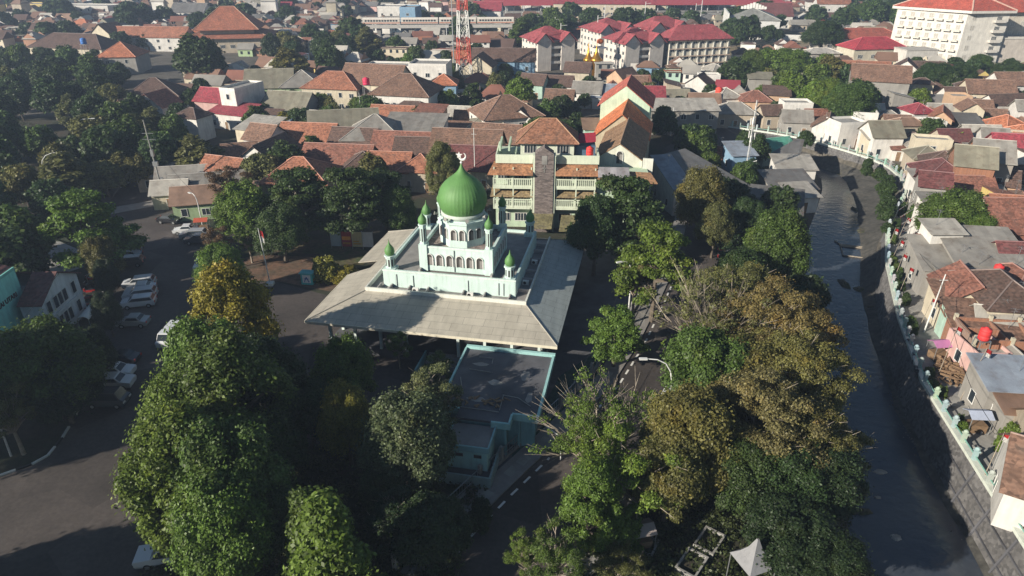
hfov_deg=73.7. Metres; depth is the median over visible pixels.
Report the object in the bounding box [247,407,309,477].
tree
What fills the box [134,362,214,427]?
tree
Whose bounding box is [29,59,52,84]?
tree
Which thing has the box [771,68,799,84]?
tree
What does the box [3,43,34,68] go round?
tree
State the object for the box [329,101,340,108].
tree
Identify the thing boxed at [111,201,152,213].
traffic island
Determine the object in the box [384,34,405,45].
tree
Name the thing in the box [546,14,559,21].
tree
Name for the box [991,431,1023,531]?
house
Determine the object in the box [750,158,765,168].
tree
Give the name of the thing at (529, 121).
tree
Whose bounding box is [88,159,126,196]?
tree
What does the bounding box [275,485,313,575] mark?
tree
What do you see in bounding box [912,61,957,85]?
tree
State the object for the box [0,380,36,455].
tree
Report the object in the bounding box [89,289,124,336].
tree
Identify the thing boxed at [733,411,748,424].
tree
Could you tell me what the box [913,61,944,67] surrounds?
house
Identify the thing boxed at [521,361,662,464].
tree
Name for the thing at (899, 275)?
shrub
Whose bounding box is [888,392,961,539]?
riverbank rubble
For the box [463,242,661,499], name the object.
mosque yard
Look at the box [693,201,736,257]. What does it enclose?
tree
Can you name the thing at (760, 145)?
tree
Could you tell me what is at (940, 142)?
house
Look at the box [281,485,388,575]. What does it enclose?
tree
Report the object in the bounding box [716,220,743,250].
tree
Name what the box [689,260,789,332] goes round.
tree
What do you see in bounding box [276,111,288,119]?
tree
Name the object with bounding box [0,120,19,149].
tree
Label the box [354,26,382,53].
tree
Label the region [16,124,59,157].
tree
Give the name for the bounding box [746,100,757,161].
mobile mast
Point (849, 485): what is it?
tree
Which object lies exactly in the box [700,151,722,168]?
tree
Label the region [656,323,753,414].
tree
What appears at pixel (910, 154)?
house
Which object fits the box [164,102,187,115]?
tree
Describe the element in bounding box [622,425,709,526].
tree
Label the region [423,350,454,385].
tree
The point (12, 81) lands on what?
tree
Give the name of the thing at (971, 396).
window
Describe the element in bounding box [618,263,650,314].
tree
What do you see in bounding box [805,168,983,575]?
river water
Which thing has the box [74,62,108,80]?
tree
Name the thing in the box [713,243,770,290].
tree
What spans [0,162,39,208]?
tree
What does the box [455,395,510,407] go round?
roof debris
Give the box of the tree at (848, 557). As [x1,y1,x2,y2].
[794,522,878,575]
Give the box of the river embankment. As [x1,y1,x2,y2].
[728,121,1023,575]
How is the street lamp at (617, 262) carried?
on the mosque yard at (591, 295)
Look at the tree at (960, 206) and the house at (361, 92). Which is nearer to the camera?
the tree at (960, 206)
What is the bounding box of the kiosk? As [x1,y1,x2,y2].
[298,269,315,284]
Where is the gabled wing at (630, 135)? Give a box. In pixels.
[598,117,652,199]
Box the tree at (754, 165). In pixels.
[733,159,759,176]
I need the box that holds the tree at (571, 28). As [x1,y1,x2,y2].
[556,14,574,33]
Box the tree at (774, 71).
[763,67,777,75]
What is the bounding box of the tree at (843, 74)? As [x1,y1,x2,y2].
[836,61,856,83]
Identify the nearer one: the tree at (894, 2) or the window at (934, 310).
the window at (934, 310)
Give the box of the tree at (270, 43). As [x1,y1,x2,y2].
[259,32,281,56]
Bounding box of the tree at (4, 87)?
[0,83,11,93]
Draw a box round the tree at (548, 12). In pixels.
[541,7,561,21]
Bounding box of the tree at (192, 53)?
[170,31,226,74]
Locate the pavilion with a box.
[192,6,277,52]
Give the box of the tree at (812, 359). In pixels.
[751,324,870,414]
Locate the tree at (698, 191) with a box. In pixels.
[672,163,729,239]
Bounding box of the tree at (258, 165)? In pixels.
[240,152,278,180]
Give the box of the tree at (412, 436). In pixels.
[350,385,459,493]
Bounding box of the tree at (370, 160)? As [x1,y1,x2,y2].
[358,151,389,184]
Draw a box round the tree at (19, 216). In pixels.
[0,202,57,252]
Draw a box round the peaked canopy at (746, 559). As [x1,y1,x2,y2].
[726,538,774,575]
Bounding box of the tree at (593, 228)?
[564,192,626,275]
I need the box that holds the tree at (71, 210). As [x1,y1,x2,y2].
[36,187,149,270]
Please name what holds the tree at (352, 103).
on the ground at (38, 442)
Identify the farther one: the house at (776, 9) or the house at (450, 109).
the house at (776, 9)
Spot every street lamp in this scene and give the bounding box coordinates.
[188,192,202,224]
[616,261,630,308]
[639,357,671,389]
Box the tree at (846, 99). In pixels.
[820,81,881,118]
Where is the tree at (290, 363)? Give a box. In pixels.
[235,332,309,425]
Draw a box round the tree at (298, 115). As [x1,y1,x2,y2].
[289,107,308,121]
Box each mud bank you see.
[837,279,850,289]
[853,286,863,291]
[855,507,872,515]
[857,228,864,232]
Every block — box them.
[519,26,577,71]
[579,17,633,58]
[601,27,667,67]
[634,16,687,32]
[660,24,734,67]
[894,46,938,62]
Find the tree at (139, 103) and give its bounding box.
[122,92,151,115]
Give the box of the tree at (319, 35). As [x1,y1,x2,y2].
[309,31,336,53]
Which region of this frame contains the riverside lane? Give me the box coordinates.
[822,142,996,473]
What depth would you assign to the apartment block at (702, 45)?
255.11 m
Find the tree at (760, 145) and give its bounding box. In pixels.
[742,133,771,160]
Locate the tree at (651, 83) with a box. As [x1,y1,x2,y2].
[642,82,656,85]
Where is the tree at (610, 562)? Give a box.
[590,539,651,575]
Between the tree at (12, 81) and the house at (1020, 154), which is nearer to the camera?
the house at (1020, 154)
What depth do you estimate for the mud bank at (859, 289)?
103.80 m
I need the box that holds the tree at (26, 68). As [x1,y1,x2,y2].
[19,64,33,86]
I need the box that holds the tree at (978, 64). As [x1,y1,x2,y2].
[965,58,987,72]
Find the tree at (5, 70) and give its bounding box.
[0,65,15,77]
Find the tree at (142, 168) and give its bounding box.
[121,153,153,186]
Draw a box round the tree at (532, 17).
[524,12,538,25]
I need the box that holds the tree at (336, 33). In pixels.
[330,27,346,41]
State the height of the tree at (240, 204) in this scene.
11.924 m
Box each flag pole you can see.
[258,229,274,285]
[889,228,898,243]
[893,239,904,255]
[897,254,907,270]
[900,267,914,290]
[919,299,936,327]
[938,327,962,374]
[960,348,992,399]
[984,432,1008,474]
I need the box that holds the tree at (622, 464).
[571,415,686,518]
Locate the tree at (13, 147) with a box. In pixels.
[0,138,22,160]
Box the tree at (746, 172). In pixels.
[730,161,758,183]
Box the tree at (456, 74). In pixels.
[452,70,463,81]
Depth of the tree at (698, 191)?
105.51 m
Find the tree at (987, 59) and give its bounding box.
[969,53,995,67]
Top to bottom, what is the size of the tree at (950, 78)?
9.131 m
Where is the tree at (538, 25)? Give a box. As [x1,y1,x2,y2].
[530,23,547,31]
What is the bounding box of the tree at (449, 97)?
[437,90,459,104]
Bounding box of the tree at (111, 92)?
[97,83,127,101]
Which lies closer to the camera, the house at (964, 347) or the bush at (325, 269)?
the house at (964, 347)
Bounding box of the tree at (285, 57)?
[268,47,312,72]
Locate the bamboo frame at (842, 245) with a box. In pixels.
[834,240,862,257]
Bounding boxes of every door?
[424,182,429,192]
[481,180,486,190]
[804,202,808,212]
[894,152,901,160]
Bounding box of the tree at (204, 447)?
[163,410,299,531]
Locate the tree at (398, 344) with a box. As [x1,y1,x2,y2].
[384,330,413,368]
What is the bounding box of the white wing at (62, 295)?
[16,271,86,323]
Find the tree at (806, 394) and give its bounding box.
[793,388,832,416]
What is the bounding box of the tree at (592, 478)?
[555,455,626,554]
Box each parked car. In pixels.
[104,371,136,389]
[105,361,136,373]
[115,312,151,328]
[117,349,141,363]
[120,292,156,309]
[121,273,156,288]
[121,284,158,298]
[122,253,145,266]
[123,249,142,254]
[124,280,156,290]
[132,544,171,570]
[156,213,181,224]
[172,223,197,234]
[178,227,206,238]
[183,232,212,244]
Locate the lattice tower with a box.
[456,0,472,78]
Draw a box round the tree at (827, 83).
[802,77,841,107]
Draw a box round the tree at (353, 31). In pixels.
[349,23,372,53]
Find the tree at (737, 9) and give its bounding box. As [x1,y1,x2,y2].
[730,6,746,14]
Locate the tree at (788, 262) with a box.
[771,261,790,277]
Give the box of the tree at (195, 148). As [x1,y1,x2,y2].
[173,133,224,164]
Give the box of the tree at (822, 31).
[800,19,847,46]
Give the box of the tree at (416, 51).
[406,45,424,58]
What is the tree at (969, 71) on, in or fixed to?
on the ground at (38, 442)
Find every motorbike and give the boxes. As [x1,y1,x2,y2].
[82,281,94,287]
[83,287,94,294]
[84,294,92,298]
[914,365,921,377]
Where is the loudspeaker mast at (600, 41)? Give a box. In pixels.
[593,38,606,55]
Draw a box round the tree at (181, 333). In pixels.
[155,311,234,398]
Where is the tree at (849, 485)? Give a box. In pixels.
[799,436,874,522]
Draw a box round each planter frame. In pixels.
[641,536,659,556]
[674,547,708,575]
[693,525,725,558]
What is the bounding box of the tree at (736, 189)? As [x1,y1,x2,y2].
[723,176,749,208]
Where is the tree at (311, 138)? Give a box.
[301,135,323,145]
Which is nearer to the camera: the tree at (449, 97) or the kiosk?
the kiosk
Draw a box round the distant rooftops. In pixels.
[0,0,1023,106]
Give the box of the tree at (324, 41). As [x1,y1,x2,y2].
[312,36,335,58]
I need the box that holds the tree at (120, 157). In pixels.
[109,151,127,181]
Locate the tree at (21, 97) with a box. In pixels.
[5,87,32,120]
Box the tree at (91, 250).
[77,234,128,281]
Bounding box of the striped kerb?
[0,411,77,476]
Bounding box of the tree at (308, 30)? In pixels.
[299,23,320,36]
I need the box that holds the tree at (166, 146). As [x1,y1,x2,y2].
[137,133,178,165]
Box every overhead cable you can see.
[18,141,146,325]
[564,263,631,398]
[953,330,999,434]
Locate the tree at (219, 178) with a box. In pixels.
[205,164,260,193]
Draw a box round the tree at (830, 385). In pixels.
[803,375,850,411]
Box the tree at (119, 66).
[105,61,131,86]
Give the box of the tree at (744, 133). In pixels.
[735,129,755,140]
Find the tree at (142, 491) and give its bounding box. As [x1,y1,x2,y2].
[109,396,233,562]
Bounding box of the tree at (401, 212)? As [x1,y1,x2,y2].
[382,186,417,232]
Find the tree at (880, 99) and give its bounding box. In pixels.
[877,90,882,102]
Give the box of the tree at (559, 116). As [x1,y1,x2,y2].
[550,113,564,119]
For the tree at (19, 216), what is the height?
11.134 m
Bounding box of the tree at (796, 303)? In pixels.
[700,272,849,354]
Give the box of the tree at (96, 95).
[72,90,105,104]
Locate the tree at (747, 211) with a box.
[729,196,764,245]
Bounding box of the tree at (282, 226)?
[250,200,310,262]
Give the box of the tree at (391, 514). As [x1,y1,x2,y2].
[359,481,412,558]
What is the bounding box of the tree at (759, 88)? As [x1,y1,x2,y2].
[754,85,761,91]
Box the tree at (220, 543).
[162,456,283,575]
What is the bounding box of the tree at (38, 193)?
[22,176,70,218]
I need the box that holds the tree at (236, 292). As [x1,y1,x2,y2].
[177,257,285,357]
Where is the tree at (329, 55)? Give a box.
[312,42,346,68]
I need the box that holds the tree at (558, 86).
[552,83,566,88]
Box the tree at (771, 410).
[706,362,834,482]
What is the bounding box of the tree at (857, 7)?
[854,0,891,21]
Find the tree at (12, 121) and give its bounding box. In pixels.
[0,109,21,132]
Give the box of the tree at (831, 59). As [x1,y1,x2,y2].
[817,53,844,77]
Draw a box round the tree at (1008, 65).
[988,60,1023,73]
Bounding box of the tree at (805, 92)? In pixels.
[795,80,828,107]
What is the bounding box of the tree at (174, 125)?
[156,113,188,138]
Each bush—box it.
[312,255,339,284]
[329,264,358,285]
[466,495,492,535]
[589,501,644,563]
[993,420,1020,451]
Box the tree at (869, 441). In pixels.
[820,422,880,471]
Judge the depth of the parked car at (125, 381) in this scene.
73.81 m
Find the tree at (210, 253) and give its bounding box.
[192,239,252,282]
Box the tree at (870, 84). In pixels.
[851,77,879,102]
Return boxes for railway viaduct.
[331,24,512,35]
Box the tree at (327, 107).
[319,103,334,109]
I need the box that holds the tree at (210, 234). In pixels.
[197,226,234,250]
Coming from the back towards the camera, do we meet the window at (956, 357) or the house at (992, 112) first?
the house at (992, 112)
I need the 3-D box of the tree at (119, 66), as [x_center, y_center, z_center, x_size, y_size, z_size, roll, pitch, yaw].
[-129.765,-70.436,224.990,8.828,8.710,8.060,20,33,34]
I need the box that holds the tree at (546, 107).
[536,98,561,117]
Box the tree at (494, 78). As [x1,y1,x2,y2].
[486,72,503,86]
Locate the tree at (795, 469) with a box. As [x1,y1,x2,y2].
[757,430,833,510]
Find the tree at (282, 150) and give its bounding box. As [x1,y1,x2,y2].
[266,139,304,165]
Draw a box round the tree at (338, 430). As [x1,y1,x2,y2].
[313,377,371,466]
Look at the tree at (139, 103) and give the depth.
173.99 m
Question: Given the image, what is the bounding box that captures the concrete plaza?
[33,241,83,271]
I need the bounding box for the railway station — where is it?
[484,0,792,15]
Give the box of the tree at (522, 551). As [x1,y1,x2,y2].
[502,526,541,575]
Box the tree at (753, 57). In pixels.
[738,48,769,71]
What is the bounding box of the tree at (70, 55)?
[54,47,80,68]
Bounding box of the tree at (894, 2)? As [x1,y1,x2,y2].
[886,0,902,4]
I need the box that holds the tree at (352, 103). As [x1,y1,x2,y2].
[347,96,360,108]
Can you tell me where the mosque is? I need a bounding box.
[304,152,583,488]
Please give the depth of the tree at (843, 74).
204.21 m
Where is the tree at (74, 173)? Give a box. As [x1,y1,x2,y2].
[27,150,97,190]
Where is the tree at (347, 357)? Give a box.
[307,330,378,394]
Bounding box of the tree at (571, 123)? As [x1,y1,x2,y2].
[560,118,578,134]
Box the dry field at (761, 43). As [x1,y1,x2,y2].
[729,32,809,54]
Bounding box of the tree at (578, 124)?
[575,121,581,136]
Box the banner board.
[330,231,373,249]
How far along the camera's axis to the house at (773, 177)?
128.03 m
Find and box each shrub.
[890,234,896,244]
[892,218,901,227]
[893,266,903,276]
[894,271,902,281]
[896,280,905,290]
[897,208,904,216]
[898,202,906,212]
[901,291,911,305]
[907,315,916,325]
[908,322,918,334]
[923,366,935,379]
[929,378,938,390]
[938,385,948,398]
[956,420,969,433]
[958,413,964,420]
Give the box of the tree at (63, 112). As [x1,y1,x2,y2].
[54,92,75,125]
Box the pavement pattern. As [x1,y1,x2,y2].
[407,277,664,575]
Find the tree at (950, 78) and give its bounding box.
[940,71,963,85]
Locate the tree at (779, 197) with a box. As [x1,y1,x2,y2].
[759,184,801,212]
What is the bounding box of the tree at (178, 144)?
[173,136,199,157]
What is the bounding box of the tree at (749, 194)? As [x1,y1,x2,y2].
[742,183,758,201]
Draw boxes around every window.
[45,300,53,313]
[52,294,59,309]
[57,291,64,305]
[58,313,65,322]
[61,287,68,301]
[63,309,70,322]
[67,305,74,319]
[70,280,76,294]
[76,298,82,312]
[180,209,188,216]
[201,208,210,214]
[427,253,433,264]
[435,254,443,265]
[440,225,443,236]
[444,227,447,239]
[445,255,453,266]
[450,229,456,240]
[455,256,463,267]
[458,230,465,240]
[465,257,473,268]
[468,229,474,240]
[475,227,481,238]
[476,258,483,269]
[498,175,509,179]
[498,212,509,220]
[515,213,526,220]
[524,145,535,152]
[557,145,568,153]
[558,213,570,221]
[560,176,571,180]
[931,307,935,318]
[953,348,961,362]
[967,389,975,403]
[992,474,998,491]
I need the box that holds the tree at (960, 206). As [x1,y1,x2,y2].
[911,185,990,229]
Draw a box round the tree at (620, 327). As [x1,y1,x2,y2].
[579,304,650,366]
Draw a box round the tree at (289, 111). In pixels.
[287,107,299,118]
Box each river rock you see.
[873,469,887,474]
[890,534,901,540]
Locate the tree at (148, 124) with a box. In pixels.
[126,113,156,131]
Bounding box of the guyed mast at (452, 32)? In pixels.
[451,0,453,62]
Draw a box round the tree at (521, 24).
[508,16,532,47]
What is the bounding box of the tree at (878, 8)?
[858,0,888,21]
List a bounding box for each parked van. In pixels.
[84,386,131,408]
[155,320,178,347]
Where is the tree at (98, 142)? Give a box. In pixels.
[76,123,137,163]
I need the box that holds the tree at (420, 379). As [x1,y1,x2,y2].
[399,361,464,426]
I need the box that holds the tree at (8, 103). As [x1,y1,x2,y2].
[0,91,22,118]
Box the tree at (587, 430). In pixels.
[549,400,615,470]
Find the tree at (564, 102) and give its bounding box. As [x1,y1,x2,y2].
[550,94,574,119]
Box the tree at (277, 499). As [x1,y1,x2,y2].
[256,481,292,568]
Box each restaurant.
[809,28,891,49]
[836,36,906,60]
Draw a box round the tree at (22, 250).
[0,224,54,271]
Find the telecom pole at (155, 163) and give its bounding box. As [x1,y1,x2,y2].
[142,120,163,179]
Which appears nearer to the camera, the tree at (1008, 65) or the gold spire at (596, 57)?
the tree at (1008, 65)
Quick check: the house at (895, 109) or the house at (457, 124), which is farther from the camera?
the house at (895, 109)
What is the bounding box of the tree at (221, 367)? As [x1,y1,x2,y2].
[145,321,299,449]
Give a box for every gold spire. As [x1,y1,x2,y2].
[583,46,591,61]
[591,46,602,75]
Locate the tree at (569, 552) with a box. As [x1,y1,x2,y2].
[520,514,588,575]
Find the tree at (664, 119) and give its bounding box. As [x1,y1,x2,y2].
[651,105,677,140]
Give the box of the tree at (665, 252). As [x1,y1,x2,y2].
[609,219,697,322]
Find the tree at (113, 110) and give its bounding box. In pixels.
[98,100,138,121]
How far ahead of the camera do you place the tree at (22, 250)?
89.80 m
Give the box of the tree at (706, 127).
[699,124,717,142]
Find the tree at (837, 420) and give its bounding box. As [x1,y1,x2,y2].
[749,402,867,473]
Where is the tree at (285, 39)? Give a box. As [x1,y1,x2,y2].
[280,35,304,49]
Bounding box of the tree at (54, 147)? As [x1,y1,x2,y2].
[36,141,78,173]
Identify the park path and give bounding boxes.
[240,254,335,291]
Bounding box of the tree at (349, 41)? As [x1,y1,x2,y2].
[335,34,357,49]
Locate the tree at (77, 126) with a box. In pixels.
[65,113,108,138]
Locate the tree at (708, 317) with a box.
[636,259,780,342]
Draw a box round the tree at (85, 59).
[67,52,106,75]
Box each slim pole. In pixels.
[0,429,11,456]
[923,274,947,331]
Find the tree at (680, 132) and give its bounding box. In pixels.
[671,123,699,149]
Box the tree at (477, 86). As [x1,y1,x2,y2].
[468,82,483,91]
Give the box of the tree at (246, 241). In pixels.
[233,226,255,262]
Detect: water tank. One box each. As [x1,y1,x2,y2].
[80,38,90,52]
[362,77,370,94]
[586,146,592,155]
[715,87,722,92]
[972,326,992,349]
[994,263,1004,269]
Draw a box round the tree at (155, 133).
[136,130,175,147]
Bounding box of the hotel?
[891,0,1023,62]
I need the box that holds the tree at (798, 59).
[775,46,813,72]
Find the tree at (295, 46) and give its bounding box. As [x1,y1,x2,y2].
[283,40,301,52]
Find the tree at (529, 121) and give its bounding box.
[526,115,541,123]
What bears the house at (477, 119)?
on the ground at (38, 442)
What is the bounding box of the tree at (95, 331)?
[76,323,120,370]
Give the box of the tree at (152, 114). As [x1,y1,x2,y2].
[139,106,166,131]
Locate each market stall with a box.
[193,217,210,229]
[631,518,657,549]
[924,339,951,360]
[962,408,995,434]
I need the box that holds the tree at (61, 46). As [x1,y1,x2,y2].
[53,44,78,56]
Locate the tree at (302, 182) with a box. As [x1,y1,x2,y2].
[266,165,347,244]
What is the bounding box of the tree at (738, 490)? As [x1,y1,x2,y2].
[712,423,787,519]
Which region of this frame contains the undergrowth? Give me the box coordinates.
[19,119,851,575]
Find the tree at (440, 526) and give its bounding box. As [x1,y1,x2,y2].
[385,486,477,575]
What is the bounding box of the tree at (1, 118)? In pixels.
[0,112,11,128]
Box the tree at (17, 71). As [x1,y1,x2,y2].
[12,68,29,80]
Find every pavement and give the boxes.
[400,215,687,575]
[566,324,726,575]
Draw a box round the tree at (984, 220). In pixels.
[967,211,999,225]
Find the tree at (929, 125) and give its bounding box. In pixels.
[916,117,946,133]
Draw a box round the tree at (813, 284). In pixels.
[784,272,832,309]
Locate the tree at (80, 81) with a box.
[68,79,85,86]
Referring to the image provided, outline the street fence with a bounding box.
[391,284,645,571]
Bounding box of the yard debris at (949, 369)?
[933,348,966,386]
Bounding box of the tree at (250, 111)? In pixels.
[240,105,269,121]
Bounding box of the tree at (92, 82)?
[81,72,112,95]
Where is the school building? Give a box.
[487,118,657,231]
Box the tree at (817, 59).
[814,53,834,64]
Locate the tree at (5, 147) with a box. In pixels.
[0,134,20,162]
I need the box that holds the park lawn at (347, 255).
[241,240,367,268]
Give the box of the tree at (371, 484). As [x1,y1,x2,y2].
[356,465,412,515]
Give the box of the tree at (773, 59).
[759,48,783,71]
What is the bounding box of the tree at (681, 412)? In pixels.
[636,378,746,505]
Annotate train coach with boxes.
[362,17,399,24]
[401,17,437,24]
[439,17,475,24]
[477,17,513,23]
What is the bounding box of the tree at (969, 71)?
[952,63,978,78]
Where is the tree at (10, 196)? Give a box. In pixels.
[0,180,19,205]
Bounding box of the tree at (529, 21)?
[512,16,534,31]
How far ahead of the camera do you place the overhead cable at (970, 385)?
67.09 m
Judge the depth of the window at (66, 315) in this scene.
84.93 m
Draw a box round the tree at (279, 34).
[276,31,291,42]
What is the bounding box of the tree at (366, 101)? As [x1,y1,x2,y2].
[356,94,383,107]
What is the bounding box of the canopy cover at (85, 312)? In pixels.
[77,304,90,326]
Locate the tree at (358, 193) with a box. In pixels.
[304,166,389,239]
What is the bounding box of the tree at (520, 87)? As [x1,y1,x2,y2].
[503,76,537,100]
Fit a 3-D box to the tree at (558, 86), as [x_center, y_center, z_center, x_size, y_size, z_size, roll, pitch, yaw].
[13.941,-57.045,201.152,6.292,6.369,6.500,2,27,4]
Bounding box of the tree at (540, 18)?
[535,13,543,22]
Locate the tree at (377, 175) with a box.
[362,167,411,234]
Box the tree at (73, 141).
[56,134,81,157]
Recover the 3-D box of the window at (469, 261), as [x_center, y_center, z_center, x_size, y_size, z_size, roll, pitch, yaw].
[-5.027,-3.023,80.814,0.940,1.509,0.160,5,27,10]
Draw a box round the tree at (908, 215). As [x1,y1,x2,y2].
[905,203,914,218]
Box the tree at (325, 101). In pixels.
[318,95,334,107]
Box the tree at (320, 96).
[315,92,327,107]
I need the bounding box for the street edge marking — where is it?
[447,287,671,567]
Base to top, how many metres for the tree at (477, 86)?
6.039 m
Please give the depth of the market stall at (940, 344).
79.02 m
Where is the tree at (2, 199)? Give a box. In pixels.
[0,194,8,205]
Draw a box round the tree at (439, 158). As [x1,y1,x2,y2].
[424,139,462,197]
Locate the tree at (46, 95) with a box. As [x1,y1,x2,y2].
[28,77,73,119]
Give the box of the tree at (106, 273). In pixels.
[91,257,121,293]
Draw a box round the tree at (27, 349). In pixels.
[0,309,113,419]
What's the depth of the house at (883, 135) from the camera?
151.17 m
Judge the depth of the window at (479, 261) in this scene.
80.61 m
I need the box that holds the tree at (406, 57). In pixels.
[399,53,414,61]
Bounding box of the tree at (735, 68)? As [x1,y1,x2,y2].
[716,56,756,86]
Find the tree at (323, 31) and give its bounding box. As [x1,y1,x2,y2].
[311,30,329,38]
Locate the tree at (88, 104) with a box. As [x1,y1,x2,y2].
[69,95,103,120]
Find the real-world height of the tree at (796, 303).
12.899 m
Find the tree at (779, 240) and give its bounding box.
[740,206,812,277]
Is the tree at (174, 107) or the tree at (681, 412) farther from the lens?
the tree at (174, 107)
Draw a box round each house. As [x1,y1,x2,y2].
[6,2,42,6]
[26,32,118,58]
[72,3,118,13]
[90,21,121,37]
[96,41,151,73]
[115,26,194,51]
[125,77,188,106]
[137,161,199,192]
[141,88,182,122]
[148,172,189,209]
[153,164,205,179]
[167,169,244,184]
[168,177,260,221]
[171,3,209,14]
[176,107,215,140]
[192,86,220,110]
[199,154,243,171]
[208,102,261,130]
[219,80,264,105]
[220,140,257,156]
[232,114,286,141]
[239,131,302,158]
[240,122,288,142]
[243,68,295,90]
[260,156,342,201]
[262,90,318,112]
[263,108,284,114]
[278,69,318,90]
[280,121,339,143]
[299,71,362,108]
[302,142,378,165]
[306,107,378,126]
[326,126,378,143]
[338,114,399,141]
[342,62,410,91]
[342,150,366,177]
[358,88,368,95]
[367,73,444,104]
[367,150,414,186]
[369,61,408,67]
[370,104,415,116]
[370,130,430,150]
[377,4,418,16]
[388,111,449,131]
[392,136,429,154]
[396,153,441,192]
[397,100,423,105]
[399,5,421,32]
[408,58,451,80]
[413,103,448,112]
[427,127,507,153]
[431,74,458,93]
[445,144,497,190]
[447,105,470,119]
[448,120,472,127]
[451,50,468,69]
[453,109,469,120]
[456,85,469,104]
[462,51,497,79]
[466,117,503,127]
[467,94,545,123]
[471,47,535,79]
[471,122,523,146]
[473,1,503,16]
[517,103,533,122]
[521,72,549,99]
[543,86,576,101]
[546,74,574,88]
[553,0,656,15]
[563,61,592,80]
[571,80,603,108]
[581,118,599,132]
[591,81,617,108]
[605,66,638,83]
[626,75,648,82]
[644,84,665,97]
[650,98,720,134]
[650,154,685,215]
[663,78,682,88]
[665,148,749,187]
[666,83,689,97]
[685,72,714,91]
[686,92,721,103]
[697,72,720,83]
[701,63,720,70]
[708,87,740,102]
[715,137,722,159]
[717,102,758,128]
[721,140,758,172]
[730,47,746,57]
[737,90,772,109]
[745,71,772,90]
[750,184,804,215]
[754,104,782,128]
[756,127,792,166]
[757,168,820,189]
[760,3,793,29]
[762,84,791,100]
[765,135,804,153]
[769,151,819,180]
[778,98,813,109]
[778,109,813,135]
[778,181,822,212]
[804,108,829,117]
[810,112,835,141]
[812,0,850,11]
[823,116,865,147]
[836,60,891,64]
[848,63,912,100]
[851,109,878,120]
[855,120,906,158]
[858,129,870,155]
[875,103,885,110]
[878,110,897,118]
[878,114,911,119]
[885,90,915,106]
[886,107,898,112]
[888,117,922,132]
[889,144,905,160]
[894,57,918,72]
[897,102,933,115]
[900,145,936,174]
[901,168,915,201]
[901,234,952,295]
[903,137,910,147]
[903,155,952,187]
[907,169,953,217]
[907,187,945,233]
[908,133,953,150]
[909,77,936,91]
[910,203,924,233]
[912,109,947,126]
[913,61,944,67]
[917,149,948,160]
[917,210,968,243]
[921,278,945,328]
[924,259,986,300]
[925,103,953,111]
[927,104,953,127]
[929,128,973,146]
[931,262,951,269]
[934,296,976,337]
[935,83,980,98]
[940,225,1023,268]
[940,309,1023,340]
[942,92,972,106]
[944,328,1012,370]
[947,143,999,177]
[948,268,1023,313]
[951,112,984,126]
[953,97,985,118]
[953,313,1023,353]
[954,174,998,192]
[957,75,1018,97]
[957,122,1002,137]
[958,352,1023,421]
[968,137,1017,181]
[968,252,992,268]
[969,299,1023,325]
[972,99,994,108]
[974,126,1010,137]
[979,174,1014,195]
[981,93,1023,107]
[982,197,1023,235]
[983,108,1008,117]
[983,112,1023,126]
[984,70,1023,90]
[985,132,1023,148]
[985,193,1023,196]
[986,392,1023,432]
[991,240,1023,253]
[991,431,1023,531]
[996,247,1023,283]
[997,170,1021,189]
[999,344,1023,354]
[1003,124,1023,132]
[1007,99,1023,117]
[1007,180,1023,194]
[1010,129,1023,133]
[1011,407,1023,434]
[1012,164,1023,186]
[1014,235,1023,240]
[1017,148,1023,163]
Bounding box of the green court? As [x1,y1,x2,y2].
[512,354,599,456]
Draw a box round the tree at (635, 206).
[565,172,675,264]
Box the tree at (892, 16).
[886,7,897,23]
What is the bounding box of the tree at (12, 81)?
[0,73,33,95]
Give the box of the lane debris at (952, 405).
[947,403,999,453]
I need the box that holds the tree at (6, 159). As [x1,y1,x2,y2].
[0,153,18,172]
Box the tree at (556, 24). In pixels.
[548,17,568,31]
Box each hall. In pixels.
[0,264,24,331]
[594,98,652,157]
[597,74,655,119]
[722,2,801,40]
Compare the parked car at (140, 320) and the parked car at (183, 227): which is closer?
the parked car at (140, 320)
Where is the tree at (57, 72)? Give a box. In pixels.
[42,63,73,82]
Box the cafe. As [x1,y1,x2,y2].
[803,47,841,58]
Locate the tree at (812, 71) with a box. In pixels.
[801,62,834,84]
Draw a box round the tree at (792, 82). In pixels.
[776,69,806,97]
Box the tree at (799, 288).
[771,282,812,316]
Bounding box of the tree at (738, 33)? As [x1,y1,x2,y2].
[728,23,747,48]
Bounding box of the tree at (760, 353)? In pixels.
[721,329,792,421]
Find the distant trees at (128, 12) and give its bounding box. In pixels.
[0,0,1023,233]
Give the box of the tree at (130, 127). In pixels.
[106,114,149,151]
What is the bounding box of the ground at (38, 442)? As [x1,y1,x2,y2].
[0,10,994,575]
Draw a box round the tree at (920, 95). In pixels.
[907,87,932,104]
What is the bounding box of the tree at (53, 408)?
[19,352,110,426]
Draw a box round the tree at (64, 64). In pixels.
[41,54,74,79]
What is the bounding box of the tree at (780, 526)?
[737,488,840,575]
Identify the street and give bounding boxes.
[437,168,726,575]
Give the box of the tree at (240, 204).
[208,177,272,245]
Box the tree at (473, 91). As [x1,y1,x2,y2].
[458,84,483,105]
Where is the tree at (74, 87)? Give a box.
[62,81,82,99]
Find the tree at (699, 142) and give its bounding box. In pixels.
[679,128,717,155]

